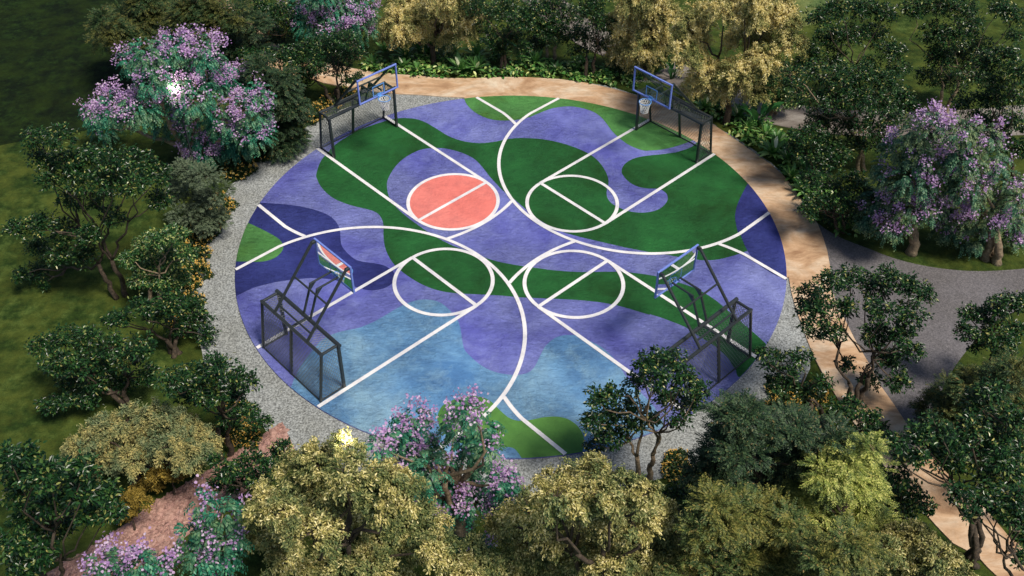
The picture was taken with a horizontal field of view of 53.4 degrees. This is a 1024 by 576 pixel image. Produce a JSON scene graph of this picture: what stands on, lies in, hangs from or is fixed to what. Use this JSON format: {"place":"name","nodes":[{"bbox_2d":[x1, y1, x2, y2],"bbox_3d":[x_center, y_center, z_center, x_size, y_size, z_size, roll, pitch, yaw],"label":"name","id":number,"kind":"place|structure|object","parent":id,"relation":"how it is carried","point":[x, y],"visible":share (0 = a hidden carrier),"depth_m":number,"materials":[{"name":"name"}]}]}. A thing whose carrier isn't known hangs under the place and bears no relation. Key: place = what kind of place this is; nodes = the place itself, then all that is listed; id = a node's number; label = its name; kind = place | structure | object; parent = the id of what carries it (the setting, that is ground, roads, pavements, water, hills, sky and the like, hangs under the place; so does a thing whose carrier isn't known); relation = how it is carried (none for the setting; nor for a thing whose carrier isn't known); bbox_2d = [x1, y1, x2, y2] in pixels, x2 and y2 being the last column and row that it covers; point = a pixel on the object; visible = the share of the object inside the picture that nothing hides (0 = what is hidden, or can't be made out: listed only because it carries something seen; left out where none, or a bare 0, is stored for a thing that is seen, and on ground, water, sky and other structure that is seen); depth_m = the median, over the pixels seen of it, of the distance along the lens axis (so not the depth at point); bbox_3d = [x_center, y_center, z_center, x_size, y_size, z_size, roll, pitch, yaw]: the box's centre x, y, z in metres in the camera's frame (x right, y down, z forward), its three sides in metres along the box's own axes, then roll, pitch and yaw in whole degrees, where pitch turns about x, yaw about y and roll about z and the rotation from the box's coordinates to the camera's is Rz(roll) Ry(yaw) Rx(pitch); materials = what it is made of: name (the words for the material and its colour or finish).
{"place":"outdoors","nodes":[
{"label":"outdoors","id":0,"kind":"place"},
{"bbox_2d":[0,0,286,144],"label":"dark lawn","id":1,"kind":"structure","parent":0,"point":[53,68],"depth_m":48.79,"materials":[{"name":"green plant"}]},
{"bbox_2d":[82,0,261,79],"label":"evergreen tree","id":2,"kind":"object","parent":1,"relation":"on","point":[148,14],"visible":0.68,"depth_m":44.35,"materials":[{"name":"green plant"}]},
{"bbox_2d":[47,422,294,575],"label":"pink stony path","id":3,"kind":"structure","parent":0,"point":[178,512],"depth_m":29.87,"materials":[{"name":"gravel"}]},
{"bbox_2d":[235,96,786,458],"bbox_3d":[-0.053,-1.707,39.027,20.697,0.224,20.697,1,43,1],"label":"court","id":4,"kind":"object","parent":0,"point":[512,256],"visible":0.91,"depth_m":38.19,"materials":[{"name":"purple paint"}]},
{"bbox_2d":[260,238,354,402],"bbox_3d":[-6.334,0.735,33.352,2.937,4.003,3.560,-33,52,-30],"label":"goal hoop frame","id":5,"kind":"object","parent":4,"relation":"on","point":[335,266],"visible":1,"depth_m":32.96,"materials":[{"name":"black paint"}]},
{"bbox_2d":[318,62,398,157],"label":"goal hoop frame","id":6,"kind":"object","parent":4,"relation":"on","point":[340,101],"visible":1,"depth_m":42.52,"materials":[{"name":"black paint"}]},
{"bbox_2d":[632,65,712,163],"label":"goal hoop frame","id":7,"kind":"object","parent":4,"relation":"on","point":[668,93],"visible":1,"depth_m":42.19,"materials":[{"name":"black paint"}]},
{"bbox_2d":[654,244,752,409],"bbox_3d":[5.842,0.946,33.042,3.560,4.003,2.937,-33,52,-30],"label":"goal hoop frame","id":8,"kind":"object","parent":4,"relation":"on","point":[675,271],"visible":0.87,"depth_m":32.67,"materials":[{"name":"black paint"}]},
{"bbox_2d":[0,0,1023,575],"bbox_3d":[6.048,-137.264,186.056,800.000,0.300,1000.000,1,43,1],"label":"lawn","id":9,"kind":"structure","parent":0,"point":[72,296],"depth_m":38.32,"materials":[{"name":"green plant"}]},
{"bbox_2d":[0,438,129,575],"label":"leafy tree","id":10,"kind":"object","parent":9,"relation":"on","point":[49,517],"visible":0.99,"depth_m":23.96,"materials":[{"name":"green plant"}]},
{"bbox_2d":[0,121,174,299],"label":"leafy tree","id":11,"kind":"object","parent":9,"relation":"on","point":[81,176],"visible":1,"depth_m":33.83,"materials":[{"name":"green plant"}]},
{"bbox_2d":[23,321,160,417],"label":"leafy tree","id":12,"kind":"object","parent":9,"relation":"on","point":[103,356],"visible":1,"depth_m":31.58,"materials":[{"name":"green plant"}]},
{"bbox_2d":[76,526,181,575],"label":"blossom tree","id":13,"kind":"object","parent":9,"relation":"on","point":[127,564],"visible":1,"depth_m":23.61,"materials":[{"name":"purple plant"}]},
{"bbox_2d":[117,485,154,530],"bbox_3d":[-10.674,6.365,28.893,1.464,2.040,0.936,1,43,1],"label":"shrub","id":14,"kind":"object","parent":9,"relation":"on","point":[135,499],"visible":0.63,"depth_m":28.38,"materials":[{"name":"yellow plant"}]},
{"bbox_2d":[55,396,225,486],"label":"olive tree","id":15,"kind":"object","parent":9,"relation":"on","point":[116,442],"visible":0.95,"depth_m":28.82,"materials":[{"name":"plant"}]},
{"bbox_2d":[114,222,198,306],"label":"leafy tree","id":16,"kind":"object","parent":9,"relation":"on","point":[161,274],"visible":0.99,"depth_m":35.17,"materials":[{"name":"green plant"}]},
{"bbox_2d":[98,286,221,358],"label":"leafy tree","id":17,"kind":"object","parent":9,"relation":"on","point":[167,305],"visible":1,"depth_m":33.59,"materials":[{"name":"green plant"}]},
{"bbox_2d":[133,458,205,495],"bbox_3d":[-10.084,5.385,29.879,2.340,2.129,1.607,-23,47,-23],"label":"shrub","id":18,"kind":"object","parent":9,"relation":"on","point":[163,475],"visible":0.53,"depth_m":29.49,"materials":[{"name":"yellow plant"}]},
{"bbox_2d":[73,22,280,172],"bbox_3d":[-13.677,-7.235,40.179,9.176,6.861,5.257,1,43,1],"label":"blossom tree","id":19,"kind":"object","parent":9,"relation":"on","point":[224,84],"visible":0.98,"depth_m":39.24,"materials":[{"name":"purple plant"}]},
{"bbox_2d":[170,267,202,292],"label":"flowering shrub","id":20,"kind":"object","parent":9,"relation":"on","point":[194,283],"visible":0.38,"depth_m":37.13,"materials":[{"name":"yellow plant"}]},
{"bbox_2d":[171,285,207,313],"bbox_3d":[-11.750,0.320,36.484,1.458,0.710,1.367,-18,46,-18],"label":"flowering shrub","id":21,"kind":"object","parent":9,"relation":"on","point":[187,293],"visible":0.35,"depth_m":36.59,"materials":[{"name":"green plant"}]},
{"bbox_2d":[176,236,212,262],"bbox_3d":[-11.941,-1.432,38.391,1.330,0.703,1.448,22,47,22],"label":"flowering shrub","id":22,"kind":"object","parent":9,"relation":"on","point":[202,249],"visible":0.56,"depth_m":38.46,"materials":[{"name":"yellow plant"}]},
{"bbox_2d":[182,260,214,281],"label":"flowering shrub","id":23,"kind":"object","parent":9,"relation":"on","point":[202,266],"visible":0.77,"depth_m":37.59,"materials":[{"name":"yellow plant"}]},
{"bbox_2d":[162,155,237,239],"bbox_3d":[-11.888,-3.189,37.874,3.145,3.916,2.488,27,49,27],"label":"shrub","id":24,"kind":"object","parent":9,"relation":"on","point":[197,199],"visible":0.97,"depth_m":37.75,"materials":[{"name":"green plant"}]},
{"bbox_2d":[187,220,221,245],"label":"flowering shrub","id":25,"kind":"object","parent":9,"relation":"on","point":[194,236],"visible":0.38,"depth_m":39.16,"materials":[{"name":"green plant"}]},
{"bbox_2d":[161,474,254,575],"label":"blossom tree","id":26,"kind":"object","parent":9,"relation":"on","point":[218,552],"visible":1,"depth_m":23.64,"materials":[{"name":"green plant"}]},
{"bbox_2d":[152,350,275,460],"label":"leafy tree","id":27,"kind":"object","parent":9,"relation":"on","point":[195,392],"visible":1,"depth_m":28.78,"materials":[{"name":"green plant"}]},
{"bbox_2d":[212,191,239,211],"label":"flowering shrub","id":28,"kind":"object","parent":9,"relation":"on","point":[229,202],"visible":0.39,"depth_m":40.58,"materials":[{"name":"yellow plant"}]},
{"bbox_2d":[213,418,249,443],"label":"flowering shrub","id":29,"kind":"object","parent":9,"relation":"on","point":[238,428],"visible":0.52,"depth_m":31.99,"materials":[{"name":"green plant"}]},
{"bbox_2d":[223,157,258,181],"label":"flowering shrub","id":30,"kind":"object","parent":9,"relation":"on","point":[244,166],"visible":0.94,"depth_m":42.19,"materials":[{"name":"yellow plant"}]},
{"bbox_2d":[208,4,275,86],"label":"evergreen tree","id":31,"kind":"object","parent":9,"relation":"on","point":[254,36],"visible":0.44,"depth_m":45.38,"materials":[{"name":"green plant"}]},
{"bbox_2d":[231,423,262,449],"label":"flowering shrub","id":32,"kind":"object","parent":9,"relation":"on","point":[246,441],"visible":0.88,"depth_m":31.82,"materials":[{"name":"yellow plant"}]},
{"bbox_2d":[204,436,292,498],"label":"leafy tree","id":33,"kind":"object","parent":9,"relation":"on","point":[228,473],"visible":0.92,"depth_m":28.03,"materials":[{"name":"green plant"}]},
{"bbox_2d":[240,142,269,163],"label":"flowering shrub","id":34,"kind":"object","parent":9,"relation":"on","point":[261,156],"visible":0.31,"depth_m":43.00,"materials":[{"name":"green plant"}]},
{"bbox_2d":[221,0,302,50],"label":"leafy tree","id":35,"kind":"object","parent":9,"relation":"on","point":[276,10],"visible":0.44,"depth_m":47.98,"materials":[{"name":"green plant"}]},
{"bbox_2d":[231,38,317,80],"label":"leafy tree","id":36,"kind":"object","parent":9,"relation":"on","point":[288,55],"visible":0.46,"depth_m":44.22,"materials":[{"name":"green plant"}]},
{"bbox_2d":[236,51,316,163],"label":"evergreen tree","id":37,"kind":"object","parent":9,"relation":"on","point":[291,115],"visible":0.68,"depth_m":40.98,"materials":[{"name":"green plant"}]},
{"bbox_2d":[304,101,324,124],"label":"flowering shrub","id":38,"kind":"object","parent":9,"relation":"on","point":[316,117],"visible":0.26,"depth_m":45.17,"materials":[{"name":"yellow plant"}]},
{"bbox_2d":[315,93,343,113],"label":"flowering shrub","id":39,"kind":"object","parent":9,"relation":"on","point":[325,101],"visible":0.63,"depth_m":45.76,"materials":[{"name":"yellow plant"}]},
{"bbox_2d":[277,0,382,59],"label":"blossom tree","id":40,"kind":"object","parent":9,"relation":"on","point":[327,15],"visible":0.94,"depth_m":47.18,"materials":[{"name":"purple plant"}]},
{"bbox_2d":[293,25,368,105],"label":"leafy tree","id":41,"kind":"object","parent":9,"relation":"on","point":[337,42],"visible":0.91,"depth_m":44.10,"materials":[{"name":"green plant"}]},
{"bbox_2d":[238,426,458,575],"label":"olive tree","id":42,"kind":"object","parent":9,"relation":"on","point":[313,493],"visible":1,"depth_m":23.16,"materials":[{"name":"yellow plant"}]},
{"bbox_2d":[375,0,484,63],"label":"olive tree","id":43,"kind":"object","parent":9,"relation":"on","point":[411,21],"visible":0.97,"depth_m":46.72,"materials":[{"name":"yellow plant"}]},
{"bbox_2d":[363,383,530,556],"bbox_3d":[-1.642,4.688,26.286,4.404,8.144,3.118,1,43,1],"label":"blossom tree","id":44,"kind":"object","parent":9,"relation":"on","point":[460,508],"visible":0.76,"depth_m":25.83,"materials":[{"name":"purple plant"}]},
{"bbox_2d":[432,527,509,575],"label":"olive tree","id":45,"kind":"object","parent":9,"relation":"on","point":[478,561],"visible":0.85,"depth_m":23.89,"materials":[{"name":"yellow plant"}]},
{"bbox_2d":[188,84,812,503],"bbox_3d":[-0.049,-1.698,39.034,24.181,0.100,24.107,1,43,1],"label":"gravel ring","id":46,"kind":"object","parent":9,"relation":"on","point":[276,398],"visible":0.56,"depth_m":34.85,"materials":[{"name":"grey gravel"}]},
{"bbox_2d":[361,50,643,88],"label":"groundcover","id":47,"kind":"object","parent":9,"relation":"on","point":[522,61],"visible":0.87,"depth_m":48.02,"materials":[{"name":"green plant"}]},
{"bbox_2d":[389,43,415,58],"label":"rosette plant","id":48,"kind":"object","parent":47,"relation":"on","point":[403,52],"visible":0.9,"depth_m":48.72,"materials":[{"name":"green plant"}]},
{"bbox_2d":[445,51,474,73],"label":"rosette plant","id":49,"kind":"object","parent":47,"relation":"on","point":[459,64],"visible":1,"depth_m":47.79,"materials":[{"name":"green plant"}]},
{"bbox_2d":[463,41,488,62],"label":"rosette plant","id":50,"kind":"object","parent":47,"relation":"on","point":[475,51],"visible":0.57,"depth_m":48.71,"materials":[{"name":"green plant"}]},
{"bbox_2d":[464,53,490,71],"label":"rosette plant","id":51,"kind":"object","parent":47,"relation":"on","point":[476,61],"visible":1,"depth_m":47.83,"materials":[{"name":"green plant"}]},
{"bbox_2d":[526,49,547,67],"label":"rosette plant","id":52,"kind":"object","parent":47,"relation":"on","point":[535,56],"visible":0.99,"depth_m":48.33,"materials":[{"name":"green plant"}]},
{"bbox_2d":[460,0,546,72],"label":"leafy tree","id":53,"kind":"object","parent":9,"relation":"on","point":[502,38],"visible":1,"depth_m":46.48,"materials":[{"name":"green plant"}]},
{"bbox_2d":[524,0,589,61],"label":"leafy tree","id":54,"kind":"object","parent":9,"relation":"on","point":[552,34],"visible":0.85,"depth_m":47.44,"materials":[{"name":"green plant"}]},
{"bbox_2d":[481,448,700,575],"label":"olive tree","id":55,"kind":"object","parent":9,"relation":"on","point":[586,498],"visible":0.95,"depth_m":23.14,"materials":[{"name":"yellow plant"}]},
{"bbox_2d":[564,0,624,77],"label":"leafy tree","id":56,"kind":"object","parent":9,"relation":"on","point":[591,7],"visible":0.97,"depth_m":46.62,"materials":[{"name":"green plant"}]},
{"bbox_2d":[577,344,712,480],"bbox_3d":[3.626,3.790,28.696,3.569,6.022,2.398,11,44,12],"label":"leafy tree","id":57,"kind":"object","parent":9,"relation":"on","point":[650,365],"visible":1,"depth_m":28.21,"materials":[{"name":"green plant"}]},
{"bbox_2d":[601,0,688,80],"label":"olive tree","id":58,"kind":"object","parent":9,"relation":"on","point":[634,34],"visible":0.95,"depth_m":45.41,"materials":[{"name":"yellow plant"}]},
{"bbox_2d":[661,446,688,468],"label":"flowering shrub","id":59,"kind":"object","parent":9,"relation":"on","point":[671,455],"visible":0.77,"depth_m":31.23,"materials":[{"name":"yellow plant"}]},
{"bbox_2d":[660,453,692,483],"bbox_3d":[5.014,5.458,30.889,1.057,0.559,1.151,-11,44,-11],"label":"flowering shrub","id":60,"kind":"object","parent":9,"relation":"on","point":[672,471],"visible":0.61,"depth_m":30.86,"materials":[{"name":"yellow plant"}]},
{"bbox_2d":[662,480,703,522],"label":"leafy tree","id":61,"kind":"object","parent":9,"relation":"on","point":[673,492],"visible":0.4,"depth_m":28.13,"materials":[{"name":"green plant"}]},
{"bbox_2d":[664,0,811,125],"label":"olive tree","id":62,"kind":"object","parent":9,"relation":"on","point":[762,21],"visible":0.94,"depth_m":41.47,"materials":[{"name":"yellow plant"}]},
{"bbox_2d":[672,472,823,575],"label":"evergreen tree","id":63,"kind":"object","parent":9,"relation":"on","point":[756,533],"visible":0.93,"depth_m":23.43,"materials":[{"name":"green plant"}]},
{"bbox_2d":[738,95,783,126],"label":"broadleaf plant","id":64,"kind":"object","parent":9,"relation":"on","point":[753,112],"visible":0.91,"depth_m":44.25,"materials":[{"name":"green plant"}]},
{"bbox_2d":[677,96,859,237],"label":"groundcover","id":65,"kind":"object","parent":9,"relation":"on","point":[753,139],"visible":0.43,"depth_m":43.78,"materials":[{"name":"green plant"}]},
{"bbox_2d":[693,96,719,110],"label":"rosette plant","id":66,"kind":"object","parent":65,"relation":"on","point":[703,103],"visible":0.82,"depth_m":45.38,"materials":[{"name":"green plant"}]},
{"bbox_2d":[731,103,750,122],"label":"rosette plant","id":67,"kind":"object","parent":65,"relation":"on","point":[737,111],"visible":0.9,"depth_m":44.84,"materials":[{"name":"green plant"}]},
{"bbox_2d":[753,122,777,138],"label":"rosette plant","id":68,"kind":"object","parent":65,"relation":"on","point":[766,129],"visible":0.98,"depth_m":43.85,"materials":[{"name":"green plant"}]},
{"bbox_2d":[756,135,784,159],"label":"rosette plant","id":69,"kind":"object","parent":65,"relation":"on","point":[772,146],"visible":0.97,"depth_m":42.69,"materials":[{"name":"green plant"}]},
{"bbox_2d":[775,141,802,163],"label":"rosette plant","id":70,"kind":"object","parent":65,"relation":"on","point":[784,154],"visible":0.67,"depth_m":42.47,"materials":[{"name":"green plant"}]},
{"bbox_2d":[781,163,801,181],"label":"rosette plant","id":71,"kind":"object","parent":65,"relation":"on","point":[790,174],"visible":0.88,"depth_m":41.55,"materials":[{"name":"green plant"}]},
{"bbox_2d":[676,388,861,501],"bbox_3d":[6.268,5.009,26.403,4.110,7.324,3.107,-13,44,-13],"label":"evergreen tree","id":72,"kind":"object","parent":9,"relation":"on","point":[741,429],"visible":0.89,"depth_m":24.38,"materials":[{"name":"green plant"}]},
{"bbox_2d":[653,509,898,575],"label":"evergreen tree","id":73,"kind":"object","parent":9,"relation":"on","point":[835,554],"visible":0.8,"depth_m":22.13,"materials":[{"name":"green plant"}]},
{"bbox_2d":[752,72,800,115],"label":"leafy tree","id":74,"kind":"object","parent":9,"relation":"on","point":[785,90],"visible":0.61,"depth_m":44.15,"materials":[{"name":"green plant"}]},
{"bbox_2d":[764,379,801,405],"bbox_3d":[8.868,3.278,33.147,1.448,0.703,1.330,-22,47,-21],"label":"flowering shrub","id":75,"kind":"object","parent":9,"relation":"on","point":[785,396],"visible":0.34,"depth_m":32.95,"materials":[{"name":"green plant"}]},
{"bbox_2d":[752,341,838,424],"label":"leafy tree","id":76,"kind":"object","parent":9,"relation":"on","point":[790,379],"visible":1,"depth_m":30.89,"materials":[{"name":"green plant"}]},
{"bbox_2d":[789,148,833,176],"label":"broadleaf plant","id":77,"kind":"object","parent":9,"relation":"on","point":[806,163],"visible":0.35,"depth_m":41.38,"materials":[{"name":"green plant"}]},
{"bbox_2d":[783,119,853,175],"bbox_3d":[11.963,-5.050,40.121,2.847,3.441,2.035,-19,46,-19],"label":"bush","id":78,"kind":"object","parent":9,"relation":"on","point":[799,146],"visible":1,"depth_m":39.68,"materials":[{"name":"green plant"}]},
{"bbox_2d":[805,379,831,404],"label":"flowering shrub","id":79,"kind":"object","parent":9,"relation":"on","point":[821,397],"visible":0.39,"depth_m":33.11,"materials":[{"name":"green plant"}]},
{"bbox_2d":[766,430,904,544],"bbox_3d":[8.408,5.695,26.125,3.913,6.624,2.500,-18,45,-18],"label":"evergreen tree","id":80,"kind":"object","parent":9,"relation":"on","point":[855,481],"visible":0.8,"depth_m":24.61,"materials":[{"name":"green plant"}]},
{"bbox_2d":[794,165,883,235],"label":"leafy tree","id":81,"kind":"object","parent":9,"relation":"on","point":[847,206],"visible":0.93,"depth_m":37.89,"materials":[{"name":"green plant"}]},
{"bbox_2d":[775,55,926,172],"bbox_3d":[13.039,-6.821,40.305,6.486,5.810,3.544,1,43,1],"label":"leafy tree","id":82,"kind":"object","parent":9,"relation":"on","point":[853,121],"visible":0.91,"depth_m":39.21,"materials":[{"name":"green plant"}]},
{"bbox_2d":[790,0,912,115],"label":"leafy tree","id":83,"kind":"object","parent":9,"relation":"on","point":[864,7],"visible":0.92,"depth_m":42.55,"materials":[{"name":"green plant"}]},
{"bbox_2d":[822,392,890,448],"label":"leafy tree","id":84,"kind":"object","parent":9,"relation":"on","point":[871,418],"visible":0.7,"depth_m":30.68,"materials":[{"name":"green plant"}]},
{"bbox_2d":[791,260,939,410],"bbox_3d":[10.516,1.725,30.992,4.649,5.910,2.610,1,43,1],"label":"leafy tree","id":85,"kind":"object","parent":9,"relation":"on","point":[814,303],"visible":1,"depth_m":30.03,"materials":[{"name":"green plant"}]},
{"bbox_2d":[849,98,967,256],"bbox_3d":[14.460,-3.948,36.065,3.840,7.251,3.312,1,43,1],"label":"blossom tree","id":86,"kind":"object","parent":9,"relation":"on","point":[922,186],"visible":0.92,"depth_m":35.77,"materials":[{"name":"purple plant"}]},
{"bbox_2d":[881,463,940,531],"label":"leafy tree","id":87,"kind":"object","parent":9,"relation":"on","point":[903,498],"visible":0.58,"depth_m":27.34,"materials":[{"name":"green plant"}]},
{"bbox_2d":[846,517,978,575],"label":"olive tree","id":88,"kind":"object","parent":9,"relation":"on","point":[928,550],"visible":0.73,"depth_m":25.08,"materials":[{"name":"green plant"}]},
{"bbox_2d":[881,408,1023,569],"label":"leafy tree","id":89,"kind":"object","parent":9,"relation":"on","point":[926,433],"visible":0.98,"depth_m":25.20,"materials":[{"name":"green plant"}]},
{"bbox_2d":[899,0,1023,116],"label":"leafy tree","id":90,"kind":"object","parent":9,"relation":"on","point":[943,54],"visible":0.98,"depth_m":42.31,"materials":[{"name":"green plant"}]},
{"bbox_2d":[907,345,1023,464],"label":"evergreen tree","id":91,"kind":"object","parent":9,"relation":"on","point":[944,402],"visible":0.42,"depth_m":29.04,"materials":[{"name":"green plant"}]},
{"bbox_2d":[925,105,1023,266],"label":"blossom tree","id":92,"kind":"object","parent":9,"relation":"on","point":[999,219],"visible":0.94,"depth_m":35.67,"materials":[{"name":"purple plant"}]},
{"bbox_2d":[941,479,1023,575],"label":"leafy tree","id":93,"kind":"object","parent":9,"relation":"on","point":[991,504],"visible":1,"depth_m":23.88,"materials":[{"name":"green plant"}]},
{"bbox_2d":[949,43,1023,190],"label":"leafy tree","id":94,"kind":"object","parent":9,"relation":"on","point":[994,88],"visible":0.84,"depth_m":37.44,"materials":[{"name":"green plant"}]},
{"bbox_2d":[952,287,1023,362],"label":"leafy tree","id":95,"kind":"object","parent":9,"relation":"on","point":[1008,336],"visible":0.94,"depth_m":31.12,"materials":[{"name":"green plant"}]},
{"bbox_2d":[954,373,1023,527],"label":"leafy tree","id":96,"kind":"object","parent":9,"relation":"on","point":[979,401],"visible":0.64,"depth_m":25.83,"materials":[{"name":"green plant"}]},
{"bbox_2d":[205,0,1023,575],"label":"tan path","id":97,"kind":"structure","parent":0,"point":[805,248],"depth_m":40.32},
{"bbox_2d":[522,0,1023,136],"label":"path","id":98,"kind":"structure","parent":0,"point":[793,118],"depth_m":45.50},
{"bbox_2d":[657,46,686,78],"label":"broadleaf plant","id":99,"kind":"object","parent":98,"relation":"on","point":[671,69],"visible":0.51,"depth_m":47.07,"materials":[{"name":"green plant"}]},
{"bbox_2d":[793,0,844,26],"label":"pale lawn","id":100,"kind":"structure","parent":0,"point":[802,4],"depth_m":52.93,"materials":[{"name":"green plant"}]},
{"bbox_2d":[806,207,1023,432],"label":"grey plaza","id":101,"kind":"structure","parent":0,"point":[944,348],"depth_m":36.48,"materials":[{"name":"grey gravel"}]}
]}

